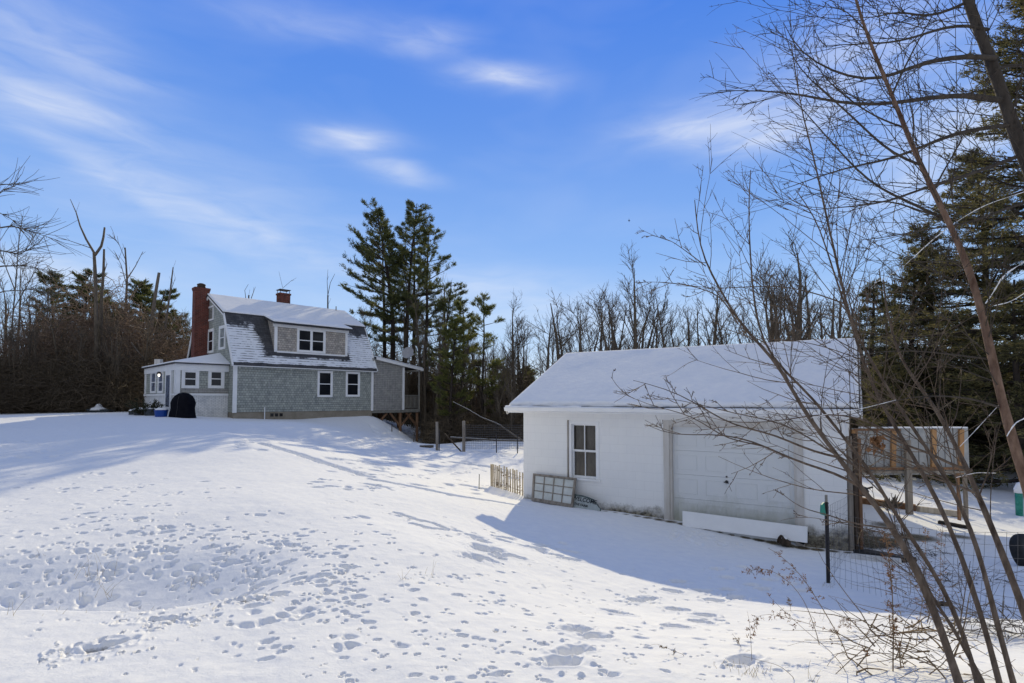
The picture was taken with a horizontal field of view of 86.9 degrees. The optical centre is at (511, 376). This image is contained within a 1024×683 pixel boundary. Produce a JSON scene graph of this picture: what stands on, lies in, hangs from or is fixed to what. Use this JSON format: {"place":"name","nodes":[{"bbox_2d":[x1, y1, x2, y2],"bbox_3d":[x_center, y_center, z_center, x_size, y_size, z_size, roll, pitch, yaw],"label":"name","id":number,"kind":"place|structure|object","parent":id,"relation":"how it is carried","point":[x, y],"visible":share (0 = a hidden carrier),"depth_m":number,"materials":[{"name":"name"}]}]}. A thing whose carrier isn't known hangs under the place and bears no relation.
{"place":"outdoors","nodes":[
{"label":"outdoors","id":0,"kind":"place"},
{"bbox_2d":[0,411,1023,682],"bbox_3d":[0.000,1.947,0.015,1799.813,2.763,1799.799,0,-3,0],"label":"ground","id":1,"kind":"structure","parent":0,"point":[296,549],"depth_m":6.20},
{"bbox_2d":[0,269,23,351],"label":"bare tree","id":2,"kind":"object","parent":1,"relation":"on","point":[8,310],"visible":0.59,"depth_m":37.87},
{"bbox_2d":[0,320,29,412],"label":"bare tree","id":3,"kind":"object","parent":1,"relation":"on","point":[13,344],"visible":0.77,"depth_m":33.81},
{"bbox_2d":[0,344,44,414],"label":"thicket","id":4,"kind":"object","parent":1,"relation":"on","point":[8,384],"visible":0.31,"depth_m":32.52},
{"bbox_2d":[0,206,46,349],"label":"bare tree","id":5,"kind":"object","parent":1,"relation":"on","point":[16,278],"visible":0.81,"depth_m":37.35,"materials":[{"name":"brown plant"}]},
{"bbox_2d":[0,350,53,414],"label":"thicket","id":6,"kind":"object","parent":1,"relation":"on","point":[16,384],"visible":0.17,"depth_m":32.88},
{"bbox_2d":[0,294,87,368],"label":"thicket","id":7,"kind":"object","parent":1,"relation":"on","point":[20,331],"visible":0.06,"depth_m":37.82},
{"bbox_2d":[0,156,92,301],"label":"bare tree","id":8,"kind":"object","parent":1,"relation":"on","point":[23,225],"visible":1,"depth_m":22.62,"materials":[{"name":"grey plant"}]},
{"bbox_2d":[21,268,72,340],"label":"pine tree","id":9,"kind":"object","parent":1,"relation":"on","point":[53,283],"visible":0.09,"depth_m":49.37,"materials":[{"name":"green plant"}]},
{"bbox_2d":[0,348,98,413],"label":"thicket","id":10,"kind":"object","parent":1,"relation":"on","point":[30,377],"visible":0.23,"depth_m":33.11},
{"bbox_2d":[0,337,120,412],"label":"thicket","id":11,"kind":"object","parent":1,"relation":"on","point":[57,365],"visible":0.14,"depth_m":34.45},
{"bbox_2d":[0,356,141,413],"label":"thicket","id":12,"kind":"object","parent":1,"relation":"on","point":[42,404],"visible":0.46,"depth_m":32.79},
{"bbox_2d":[11,341,143,412],"bbox_3d":[-27.780,0.791,36.221,7.535,6.189,9.545,0,-3,7],"label":"thicket","id":13,"kind":"object","parent":1,"relation":"on","point":[41,367],"visible":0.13,"depth_m":34.28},
{"bbox_2d":[48,266,110,341],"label":"pine tree","id":14,"kind":"object","parent":1,"relation":"on","point":[83,274],"visible":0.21,"depth_m":47.12,"materials":[{"name":"green plant"}]},
{"bbox_2d":[0,264,160,375],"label":"thicket","id":15,"kind":"object","parent":1,"relation":"on","point":[60,325],"visible":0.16,"depth_m":37.31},
{"bbox_2d":[56,199,105,373],"bbox_3d":[-29.042,-4.796,36.167,2.740,14.479,0.938,1,-3,-19],"label":"dead tree","id":16,"kind":"object","parent":1,"relation":"on","point":[95,276],"visible":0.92,"depth_m":36.25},
{"bbox_2d":[32,363,145,412],"bbox_3d":[-25.500,1.077,34.915,9.348,4.501,7.650,-1,-3,29],"label":"thicket","id":17,"kind":"object","parent":1,"relation":"on","point":[139,395],"visible":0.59,"depth_m":33.59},
{"bbox_2d":[44,267,160,377],"bbox_3d":[-30.115,-1.919,39.817,8.463,12.991,9.984,1,-3,-29],"label":"thicket","id":18,"kind":"object","parent":1,"relation":"on","point":[119,309],"visible":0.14,"depth_m":39.30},
{"bbox_2d":[98,249,106,370],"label":"dead tree","id":19,"kind":"object","parent":1,"relation":"on","point":[102,296],"visible":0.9,"depth_m":36.71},
{"bbox_2d":[36,343,174,412],"bbox_3d":[-26.450,0.758,35.848,7.535,6.189,9.545,-1,-3,19],"label":"thicket","id":20,"kind":"object","parent":1,"relation":"on","point":[142,362],"visible":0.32,"depth_m":34.37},
{"bbox_2d":[83,311,128,382],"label":"bare tree","id":21,"kind":"object","parent":1,"relation":"on","point":[105,337],"visible":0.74,"depth_m":36.23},
{"bbox_2d":[108,319,133,410],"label":"bare tree","id":22,"kind":"object","parent":1,"relation":"on","point":[114,359],"visible":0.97,"depth_m":35.06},
{"bbox_2d":[62,302,188,393],"bbox_3d":[-26.423,-0.292,38.921,10.500,10.728,8.289,1,-3,-30],"label":"thicket","id":23,"kind":"object","parent":1,"relation":"on","point":[160,349],"visible":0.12,"depth_m":38.68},
{"bbox_2d":[116,277,161,332],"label":"pine tree","id":24,"kind":"object","parent":1,"relation":"on","point":[145,291],"visible":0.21,"depth_m":46.20,"materials":[{"name":"green plant"}]},
{"bbox_2d":[118,308,166,390],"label":"bare tree","id":25,"kind":"object","parent":1,"relation":"on","point":[147,349],"visible":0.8,"depth_m":36.93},
{"bbox_2d":[127,299,191,372],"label":"thicket","id":26,"kind":"object","parent":1,"relation":"on","point":[181,340],"visible":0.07,"depth_m":43.00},
{"bbox_2d":[130,288,190,350],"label":"pine tree","id":27,"kind":"object","parent":1,"relation":"on","point":[165,293],"visible":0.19,"depth_m":45.39,"materials":[{"name":"green plant"}]},
{"bbox_2d":[143,308,189,365],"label":"bare tree","id":28,"kind":"object","parent":1,"relation":"on","point":[167,323],"visible":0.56,"depth_m":41.09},
{"bbox_2d":[168,393,195,417],"bbox_3d":[-16.869,1.454,27.659,1.327,1.292,0.804,-1,-3,14],"label":"grill","id":29,"kind":"object","parent":1,"relation":"on","point":[182,405],"visible":0.95,"depth_m":27.36,"materials":[{"name":"fabric"}]},
{"bbox_2d":[0,353,516,428],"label":"undergrowth","id":30,"kind":"object","parent":1,"relation":"on","point":[386,418],"visible":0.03,"depth_m":36.14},
{"bbox_2d":[142,283,423,441],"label":"cottage","id":31,"kind":"structure","parent":1,"relation":"on","point":[281,357],"depth_m":32.82,"materials":[{"name":"grey"}]},
{"bbox_2d":[164,370,172,414],"bbox_3d":[-18.772,1.022,29.538,1.259,2.716,0.115,-2,-4,45],"label":"door","id":32,"kind":"structure","parent":31,"relation":"in","point":[168,374],"depth_m":29.34,"materials":[{"name":"white paint"}]},
{"bbox_2d":[181,370,198,387],"bbox_3d":[-17.385,0.107,29.228,0.070,1.029,0.843,-2,-4,45],"label":"window","id":33,"kind":"structure","parent":31,"relation":"in","point":[189,379],"depth_m":29.22,"materials":[{"name":"white paint"}]},
{"bbox_2d":[208,371,224,387],"bbox_3d":[-16.481,0.111,30.136,0.070,1.061,0.827,-2,-4,45],"label":"window","id":34,"kind":"structure","parent":31,"relation":"in","point":[215,379],"depth_m":30.13,"materials":[{"name":"white paint"}]},
{"bbox_2d":[297,328,325,353],"bbox_3d":[-12.392,-2.222,33.421,0.070,1.474,1.819,-2,-4,45],"label":"dormer window","id":35,"kind":"structure","parent":31,"relation":"in","point":[308,340],"depth_m":33.40,"materials":[{"name":"white paint"}]},
{"bbox_2d":[317,370,332,396],"bbox_3d":[-11.671,0.444,33.773,0.070,1.643,0.993,-2,-4,45],"label":"window","id":36,"kind":"structure","parent":31,"relation":"in","point":[324,378],"depth_m":33.78,"materials":[{"name":"white paint"}]},
{"bbox_2d":[345,371,359,396],"bbox_3d":[-10.332,0.483,35.115,0.070,1.620,0.999,-2,-4,45],"label":"window","id":37,"kind":"structure","parent":31,"relation":"in","point":[352,378],"depth_m":35.13,"materials":[{"name":"white paint"}]},
{"bbox_2d":[338,197,406,420],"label":"pine tree","id":38,"kind":"object","parent":1,"relation":"on","point":[378,214],"visible":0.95,"depth_m":46.42,"materials":[{"name":"green plant"}]},
{"bbox_2d":[343,228,405,358],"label":"pine tree","id":39,"kind":"object","parent":1,"relation":"on","point":[369,278],"visible":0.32,"depth_m":50.46,"materials":[{"name":"green plant"}]},
{"bbox_2d":[393,269,418,423],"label":"bare tree","id":40,"kind":"object","parent":1,"relation":"on","point":[405,359],"visible":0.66,"depth_m":46.20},
{"bbox_2d":[374,198,440,418],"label":"pine tree","id":41,"kind":"object","parent":1,"relation":"on","point":[402,255],"visible":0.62,"depth_m":47.59,"materials":[{"name":"green plant"}]},
{"bbox_2d":[391,215,440,375],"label":"pine tree","id":42,"kind":"object","parent":1,"relation":"on","point":[414,266],"visible":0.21,"depth_m":51.22,"materials":[{"name":"green plant"}]},
{"bbox_2d":[409,290,434,437],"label":"bare tree","id":43,"kind":"object","parent":1,"relation":"on","point":[419,352],"visible":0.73,"depth_m":40.88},
{"bbox_2d":[412,313,433,436],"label":"bare tree","id":44,"kind":"object","parent":1,"relation":"on","point":[423,382],"visible":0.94,"depth_m":39.74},
{"bbox_2d":[403,347,456,425],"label":"thicket","id":45,"kind":"object","parent":1,"relation":"on","point":[428,394],"visible":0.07,"depth_m":46.49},
{"bbox_2d":[400,225,467,411],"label":"pine tree","id":46,"kind":"object","parent":1,"relation":"on","point":[419,262],"visible":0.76,"depth_m":45.50,"materials":[{"name":"green plant"}]},
{"bbox_2d":[426,310,451,436],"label":"bare tree","id":47,"kind":"object","parent":1,"relation":"on","point":[436,406],"visible":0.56,"depth_m":39.88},
{"bbox_2d":[406,392,488,443],"bbox_3d":[-5.050,3.587,40.115,6.954,5.540,8.498,1,-3,-28],"label":"thicket","id":48,"kind":"object","parent":1,"relation":"on","point":[431,420],"visible":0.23,"depth_m":39.05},
{"bbox_2d":[427,315,476,442],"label":"young pine","id":49,"kind":"object","parent":1,"relation":"on","point":[450,334],"visible":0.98,"depth_m":36.80,"materials":[{"name":"green plant"}]},
{"bbox_2d":[423,282,482,427],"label":"pine tree","id":50,"kind":"object","parent":1,"relation":"on","point":[441,304],"visible":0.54,"depth_m":43.15,"materials":[{"name":"green plant"}]},
{"bbox_2d":[411,400,506,443],"bbox_3d":[-3.430,3.458,36.560,6.954,4.155,8.498,-1,-3,30],"label":"thicket","id":51,"kind":"object","parent":1,"relation":"on","point":[443,427],"visible":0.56,"depth_m":35.71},
{"bbox_2d":[441,300,486,408],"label":"young pine","id":52,"kind":"object","parent":1,"relation":"on","point":[458,305],"visible":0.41,"depth_m":39.65,"materials":[{"name":"green plant"}]},
{"bbox_2d":[453,347,482,421],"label":"bare tree","id":53,"kind":"object","parent":1,"relation":"on","point":[467,383],"visible":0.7,"depth_m":37.69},
{"bbox_2d":[436,421,523,452],"bbox_3d":[-1.529,3.062,27.125,4.909,1.704,0.571,0,-3,10],"label":"wire fence","id":54,"kind":"object","parent":1,"relation":"on","point":[464,437],"visible":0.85,"depth_m":27.00,"materials":[{"name":"brown wood"}]},
{"bbox_2d":[455,292,507,432],"bbox_3d":[-2.220,-0.604,37.981,3.846,11.007,3.750,0,-3,0],"label":"young pine","id":55,"kind":"object","parent":1,"relation":"on","point":[486,310],"visible":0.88,"depth_m":37.88,"materials":[{"name":"green plant"}]},
{"bbox_2d":[442,407,523,443],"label":"thicket","id":56,"kind":"object","parent":1,"relation":"on","point":[484,430],"visible":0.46,"depth_m":35.55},
{"bbox_2d":[458,406,523,441],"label":"thicket","id":57,"kind":"object","parent":1,"relation":"on","point":[521,424],"visible":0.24,"depth_m":36.08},
{"bbox_2d":[480,358,517,423],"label":"bare tree","id":58,"kind":"object","parent":1,"relation":"on","point":[497,396],"visible":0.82,"depth_m":36.85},
{"bbox_2d":[490,464,523,495],"bbox_3d":[-0.119,2.915,15.107,0.088,0.848,1.385,2,-4,-45],"label":"picket fence","id":59,"kind":"object","parent":1,"relation":"on","point":[497,474],"visible":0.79,"depth_m":15.17,"materials":[{"name":"white wood"}]},
{"bbox_2d":[496,353,519,439],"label":"bare tree","id":60,"kind":"object","parent":1,"relation":"on","point":[506,386],"visible":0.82,"depth_m":36.19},
{"bbox_2d":[0,243,1023,397],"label":"distant woods","id":61,"kind":"object","parent":1,"relation":"on","point":[535,360],"visible":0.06,"depth_m":56.52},
{"bbox_2d":[498,290,530,421],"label":"bare tree","id":62,"kind":"object","parent":1,"relation":"on","point":[513,348],"visible":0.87,"depth_m":41.73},
{"bbox_2d":[497,313,538,426],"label":"bare tree","id":63,"kind":"object","parent":1,"relation":"on","point":[522,368],"visible":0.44,"depth_m":44.46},
{"bbox_2d":[530,301,573,369],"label":"bare tree","id":64,"kind":"object","parent":1,"relation":"on","point":[548,352],"visible":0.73,"depth_m":39.76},
{"bbox_2d":[503,288,601,383],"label":"bare tree","id":65,"kind":"object","parent":1,"relation":"on","point":[558,348],"visible":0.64,"depth_m":42.83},
{"bbox_2d":[531,473,576,507],"bbox_3d":[1.008,2.837,13.532,1.276,0.715,0.344,-2,-3,32],"label":"window sash","id":66,"kind":"object","parent":1,"relation":"on","point":[553,490],"depth_m":13.50,"materials":[{"name":"grey wood"}]},
{"bbox_2d":[563,297,590,352],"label":"bare tree","id":67,"kind":"object","parent":1,"relation":"on","point":[580,344],"visible":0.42,"depth_m":38.55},
{"bbox_2d":[545,294,617,352],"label":"bare tree","id":68,"kind":"object","parent":1,"relation":"on","point":[590,326],"visible":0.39,"depth_m":42.28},
{"bbox_2d":[573,494,600,510],"bbox_3d":[1.778,3.124,12.962,0.773,0.529,0.219,-2,-3,32],"label":"welcome sign","id":69,"kind":"object","parent":1,"relation":"on","point":[583,502],"visible":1,"depth_m":13.00,"materials":[{"name":"white"}]},
{"bbox_2d":[578,288,653,351],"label":"bare tree","id":70,"kind":"object","parent":1,"relation":"on","point":[606,348],"visible":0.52,"depth_m":39.12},
{"bbox_2d":[602,242,656,349],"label":"bare tree","id":71,"kind":"object","parent":1,"relation":"on","point":[634,332],"visible":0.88,"depth_m":40.29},
{"bbox_2d":[627,276,681,348],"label":"bare tree","id":72,"kind":"object","parent":1,"relation":"on","point":[652,315],"visible":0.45,"depth_m":45.44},
{"bbox_2d":[649,283,697,347],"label":"bare tree","id":73,"kind":"object","parent":1,"relation":"on","point":[662,334],"visible":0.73,"depth_m":42.39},
{"bbox_2d":[504,338,862,550],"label":"garage","id":74,"kind":"structure","parent":1,"relation":"on","point":[595,439],"depth_m":12.33,"materials":[{"name":"white wood"}]},
{"bbox_2d":[567,420,600,481],"bbox_3d":[1.801,1.820,13.406,0.887,1.470,0.180,-2,-3,32],"label":"window","id":75,"kind":"structure","parent":74,"relation":"in","point":[582,461],"depth_m":13.49,"materials":[{"name":"white paint"}]},
{"bbox_2d":[673,427,794,542],"bbox_3d":[4.714,2.324,11.638,2.452,2.432,0.149,-2,-3,32],"label":"door","id":76,"kind":"structure","parent":74,"relation":"in","point":[702,478],"depth_m":11.61,"materials":[{"name":"white metal"}]},
{"bbox_2d":[678,309,743,346],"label":"bare tree","id":77,"kind":"object","parent":1,"relation":"on","point":[720,323],"visible":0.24,"depth_m":44.35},
{"bbox_2d":[679,274,750,346],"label":"bare tree","id":78,"kind":"object","parent":1,"relation":"on","point":[717,309],"visible":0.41,"depth_m":41.60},
{"bbox_2d":[709,299,769,343],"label":"bare tree","id":79,"kind":"object","parent":1,"relation":"on","point":[745,316],"visible":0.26,"depth_m":49.74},
{"bbox_2d":[682,511,807,542],"bbox_3d":[4.727,3.074,11.145,2.405,0.341,0.108,-2,-3,32],"label":"board","id":80,"kind":"object","parent":1,"relation":"on","point":[789,532],"visible":0.98,"depth_m":11.09,"materials":[{"name":"white paint"}]},
{"bbox_2d":[734,250,818,342],"bbox_3d":[18.446,-1.841,37.487,5.293,13.874,6.392,1,-3,-18],"label":"bare tree","id":81,"kind":"object","parent":1,"relation":"on","point":[772,302],"visible":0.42,"depth_m":37.35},
{"bbox_2d":[611,124,963,682],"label":"sapling","id":82,"kind":"object","parent":1,"relation":"on","point":[946,646],"visible":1,"depth_m":3.40,"materials":[{"name":"brown plant"}]},
{"bbox_2d":[757,260,830,340],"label":"bare tree","id":83,"kind":"object","parent":1,"relation":"on","point":[776,295],"visible":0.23,"depth_m":39.57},
{"bbox_2d":[768,221,831,340],"bbox_3d":[19.123,-2.645,36.272,3.724,15.417,4.553,0,-3,3],"label":"bare tree","id":84,"kind":"object","parent":1,"relation":"on","point":[799,318],"visible":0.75,"depth_m":35.80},
{"bbox_2d":[642,163,979,682],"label":"sapling","id":85,"kind":"object","parent":1,"relation":"on","point":[926,561],"visible":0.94,"depth_m":3.55,"materials":[{"name":"brown plant"}]},
{"bbox_2d":[634,4,1023,682],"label":"sapling","id":86,"kind":"object","parent":1,"relation":"on","point":[958,550],"visible":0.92,"depth_m":3.81,"materials":[{"name":"brown plant"}]},
{"bbox_2d":[815,277,863,338],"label":"bare tree","id":87,"kind":"object","parent":1,"relation":"on","point":[838,333],"visible":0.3,"depth_m":42.81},
{"bbox_2d":[846,436,853,551],"bbox_3d":[6.496,2.445,10.373,0.080,2.600,0.070,0,-3,0],"label":"post","id":88,"kind":"object","parent":1,"relation":"on","point":[850,509],"visible":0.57,"depth_m":10.35,"materials":[{"name":"brown wood"}]},
{"bbox_2d":[851,433,859,548],"bbox_3d":[6.601,2.421,10.390,0.085,2.650,0.075,0,-3,0],"label":"post","id":89,"kind":"object","parent":1,"relation":"on","point":[856,505],"visible":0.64,"depth_m":10.36,"materials":[{"name":"brown wood"}]},
{"bbox_2d":[690,0,1023,496],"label":"sapling","id":90,"kind":"object","parent":1,"relation":"on","point":[1007,419],"visible":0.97,"depth_m":4.06,"materials":[{"name":"brown plant"}]},
{"bbox_2d":[857,438,863,548],"bbox_3d":[6.718,2.472,10.432,0.070,2.550,0.060,0,-3,0],"label":"post","id":91,"kind":"object","parent":1,"relation":"on","point":[860,504],"visible":0.5,"depth_m":10.40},
{"bbox_2d":[699,0,1023,264],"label":"bare tree","id":92,"kind":"object","parent":1,"relation":"on","point":[1001,97],"visible":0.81,"depth_m":6.85,"materials":[{"name":"brown plant"}]},
{"bbox_2d":[721,114,1016,682],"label":"sapling","id":93,"kind":"object","parent":1,"relation":"on","point":[1005,654],"visible":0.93,"depth_m":3.56,"materials":[{"name":"brown plant"}]},
{"bbox_2d":[850,553,901,563],"bbox_3d":[6.206,3.118,9.234,0.050,0.250,0.862,1,-3,-22],"label":"edging board","id":94,"kind":"object","parent":1,"relation":"on","point":[857,557],"visible":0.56,"depth_m":9.25,"materials":[{"name":"white paint"}]},
{"bbox_2d":[842,276,933,427],"bbox_3d":[17.765,-0.260,27.090,5.885,9.638,5.787,0,-3,0],"label":"spruce tree","id":95,"kind":"object","parent":1,"relation":"on","point":[881,300],"visible":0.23,"depth_m":27.33,"materials":[{"name":"green plant"}]},
{"bbox_2d":[878,529,901,670],"bbox_3d":[2.316,1.389,3.295,0.105,0.915,0.207,-2,-3,42],"label":"dry weed","id":96,"kind":"object","parent":1,"relation":"on","point":[893,626],"visible":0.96,"depth_m":3.32,"materials":[{"name":"brown plant"}]},
{"bbox_2d":[782,543,1022,682],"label":"brush pile","id":97,"kind":"object","parent":1,"relation":"on","point":[897,656],"visible":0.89,"depth_m":3.41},
{"bbox_2d":[851,352,955,487],"bbox_3d":[14.733,1.626,21.284,4.135,5.587,4.361,0,-3,0],"label":"spruce tree","id":98,"kind":"object","parent":1,"relation":"on","point":[888,383],"visible":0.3,"depth_m":21.34,"materials":[{"name":"green plant"}]},
{"bbox_2d":[852,426,968,520],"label":"pen wall","id":99,"kind":"structure","parent":1,"relation":"on","point":[960,439],"depth_m":13.98,"materials":[{"name":"brown wood"}]},
{"bbox_2d":[847,560,984,609],"bbox_3d":[4.762,2.499,6.309,1.461,0.875,1.186,2,-3,-36],"label":"brush pile","id":100,"kind":"object","parent":1,"relation":"on","point":[917,585],"visible":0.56,"depth_m":6.16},
{"bbox_2d":[845,474,994,682],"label":"sapling","id":101,"kind":"object","parent":1,"relation":"on","point":[967,653],"visible":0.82,"depth_m":3.16,"materials":[{"name":"brown plant"}]},
{"bbox_2d":[820,495,1023,637],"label":"wire fence","id":102,"kind":"object","parent":1,"relation":"on","point":[824,507],"visible":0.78,"depth_m":7.16,"materials":[{"name":"metal"}]},
{"bbox_2d":[854,256,999,470],"bbox_3d":[18.289,-0.596,24.971,5.675,10.190,6.433,1,-3,-27],"label":"spruce tree","id":103,"kind":"object","parent":1,"relation":"on","point":[914,303],"visible":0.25,"depth_m":24.45,"materials":[{"name":"green plant"}]},
{"bbox_2d":[831,245,1023,621],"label":"sapling","id":104,"kind":"object","parent":1,"relation":"on","point":[1018,596],"visible":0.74,"depth_m":3.98,"materials":[{"name":"brown plant"}]},
{"bbox_2d":[846,0,1023,490],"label":"spruce tree","id":105,"kind":"object","parent":1,"relation":"on","point":[1003,44],"visible":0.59,"depth_m":21.05,"materials":[{"name":"green plant"}]},
{"bbox_2d":[861,218,1018,478],"bbox_3d":[19.060,-1.188,23.907,7.816,11.981,7.805,0,-3,0],"label":"spruce tree","id":106,"kind":"object","parent":1,"relation":"on","point":[935,375],"visible":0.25,"depth_m":24.00,"materials":[{"name":"green plant"}]},
{"bbox_2d":[861,147,1023,471],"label":"spruce tree","id":107,"kind":"object","parent":1,"relation":"on","point":[956,188],"visible":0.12,"depth_m":24.83,"materials":[{"name":"green plant"}]},
{"bbox_2d":[897,540,1023,590],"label":"brush pile","id":108,"kind":"object","parent":1,"relation":"on","point":[948,580],"visible":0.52,"depth_m":7.25,"materials":[{"name":"brown plant"}]},
{"bbox_2d":[898,569,1023,643],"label":"brush pile","id":109,"kind":"object","parent":1,"relation":"on","point":[1001,621],"visible":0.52,"depth_m":5.04,"materials":[{"name":"brown plant"}]},
{"bbox_2d":[927,278,1023,488],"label":"spruce tree","id":110,"kind":"object","parent":1,"relation":"on","point":[1017,402],"visible":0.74,"depth_m":19.09,"materials":[{"name":"green plant"}]},
{"bbox_2d":[1009,534,1023,565],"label":"tyre","id":111,"kind":"object","parent":1,"relation":"on","point":[1016,551],"visible":0.91,"depth_m":8.10,"materials":[{"name":"black rubber"}]},
{"bbox_2d":[1013,482,1023,515],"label":"green barrel","id":112,"kind":"object","parent":1,"relation":"on","point":[1019,510],"visible":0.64,"depth_m":15.30,"materials":[{"name":"green plastic"}]},
{"bbox_2d":[0,0,1023,384],"label":"sky","id":113,"kind":"structure","parent":0,"point":[235,143],"materials":[{"name":"blue"}]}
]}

